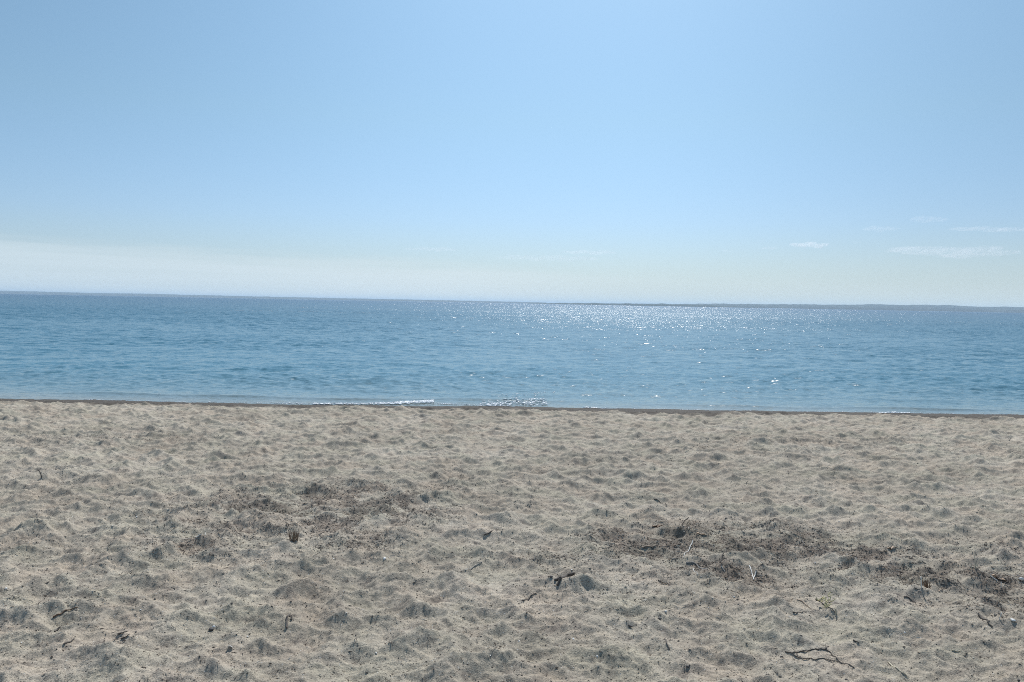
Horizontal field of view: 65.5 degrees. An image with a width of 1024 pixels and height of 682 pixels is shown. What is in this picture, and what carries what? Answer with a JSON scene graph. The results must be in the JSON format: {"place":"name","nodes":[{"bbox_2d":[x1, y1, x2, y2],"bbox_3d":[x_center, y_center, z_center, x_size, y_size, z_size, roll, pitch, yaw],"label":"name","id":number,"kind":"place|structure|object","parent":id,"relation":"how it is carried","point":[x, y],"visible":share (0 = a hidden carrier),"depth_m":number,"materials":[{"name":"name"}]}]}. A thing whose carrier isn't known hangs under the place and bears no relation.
{"place":"outdoors","nodes":[
{"label":"outdoors","id":0,"kind":"place"},
{"bbox_2d":[0,291,544,303],"bbox_3d":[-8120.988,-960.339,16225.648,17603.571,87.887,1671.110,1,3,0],"label":"distant coast","id":1,"kind":"structure","parent":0,"point":[114,294],"depth_m":15628.23},
{"bbox_2d":[0,399,1023,681],"bbox_3d":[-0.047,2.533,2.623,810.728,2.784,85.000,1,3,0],"label":"sand","id":2,"kind":"structure","parent":0,"point":[582,447],"depth_m":5.43,"materials":[{"name":"beige sand"}]},
{"bbox_2d":[53,607,77,617],"bbox_3d":[-2.286,1.384,4.073,0.114,0.031,0.026,-1,4,-39],"label":"twig","id":3,"kind":"object","parent":2,"relation":"on","point":[57,614],"visible":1,"depth_m":4.07,"materials":[{"name":"brown wood"}]},
{"bbox_2d":[286,614,292,628],"bbox_3d":[-1.133,1.414,4.056,0.032,0.045,0.216,0,3,-12],"label":"twig","id":4,"kind":"object","parent":2,"relation":"on","point":[288,615],"visible":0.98,"depth_m":4.03,"materials":[{"name":"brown wood"}]},
{"bbox_2d":[287,527,300,541],"bbox_3d":[-1.449,1.283,5.298,0.109,0.093,0.102,1,3,0],"label":"grass tuft","id":5,"kind":"object","parent":2,"relation":"on","point":[295,535],"visible":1,"depth_m":5.29,"materials":[{"name":"plant"}]},
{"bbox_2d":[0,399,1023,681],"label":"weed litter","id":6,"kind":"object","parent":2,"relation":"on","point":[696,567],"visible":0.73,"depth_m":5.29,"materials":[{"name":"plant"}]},
{"bbox_2d":[554,572,574,585],"bbox_3d":[0.307,1.410,4.757,0.054,0.078,0.306,2,3,22],"label":"driftwood","id":7,"kind":"object","parent":2,"relation":"on","point":[559,578],"visible":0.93,"depth_m":4.70,"materials":[{"name":"brown wood"}]},
{"bbox_2d":[642,544,677,547],"bbox_3d":[1.015,1.404,5.450,0.260,0.026,0.035,1,3,-9],"label":"reed","id":8,"kind":"object","parent":2,"relation":"on","point":[657,545],"visible":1,"depth_m":5.44,"materials":[{"name":"beige plant"}]},
{"bbox_2d":[785,646,854,667],"bbox_3d":[1.431,1.484,3.737,0.230,0.046,0.286,1,3,0],"label":"branch","id":9,"kind":"object","parent":2,"relation":"on","point":[818,658],"visible":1,"depth_m":3.78,"materials":[{"name":"brown wood"}]},
{"bbox_2d":[816,592,836,614],"bbox_3d":[1.709,1.413,4.296,0.075,0.093,0.150,0,3,-15],"label":"dry weed","id":10,"kind":"object","parent":2,"relation":"on","point":[825,600],"visible":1,"depth_m":4.30,"materials":[{"name":"plant"}]},
{"bbox_2d":[922,577,930,587],"bbox_3d":[2.461,1.442,4.738,0.062,0.062,0.118,3,3,31],"label":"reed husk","id":11,"kind":"object","parent":2,"relation":"on","point":[925,583],"visible":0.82,"depth_m":4.73,"materials":[{"name":"plant"}]},
{"bbox_2d":[978,614,992,626],"bbox_3d":[2.472,1.456,4.165,0.018,0.031,0.169,2,3,11],"label":"twig","id":12,"kind":"object","parent":2,"relation":"on","point":[980,616],"visible":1,"depth_m":4.15,"materials":[{"name":"brown wood"}]},
{"bbox_2d":[0,294,1023,414],"bbox_3d":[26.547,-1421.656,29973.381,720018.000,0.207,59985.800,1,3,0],"label":"sea","id":13,"kind":"structure","parent":0,"point":[83,347],"depth_m":32.34,"materials":[{"name":"liquid"}]},
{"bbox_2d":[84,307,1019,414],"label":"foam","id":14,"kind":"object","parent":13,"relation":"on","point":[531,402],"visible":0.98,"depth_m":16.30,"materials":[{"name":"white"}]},
{"bbox_2d":[0,0,1023,306],"label":"sky","id":15,"kind":"structure","parent":0,"point":[820,152],"materials":[{"name":"blue"}]},
{"bbox_2d":[529,303,751,307],"bbox_3d":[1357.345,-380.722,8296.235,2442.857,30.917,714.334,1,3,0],"label":"headland","id":16,"kind":"structure","parent":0,"point":[660,304],"depth_m":8059.35,"materials":[{"name":"grey"}]},
{"bbox_2d":[685,303,1023,312],"bbox_3d":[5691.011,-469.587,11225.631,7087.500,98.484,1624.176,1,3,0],"label":"hills","id":17,"kind":"structure","parent":0,"point":[953,308],"depth_m":10614.68,"materials":[{"name":"grey"}]}
]}

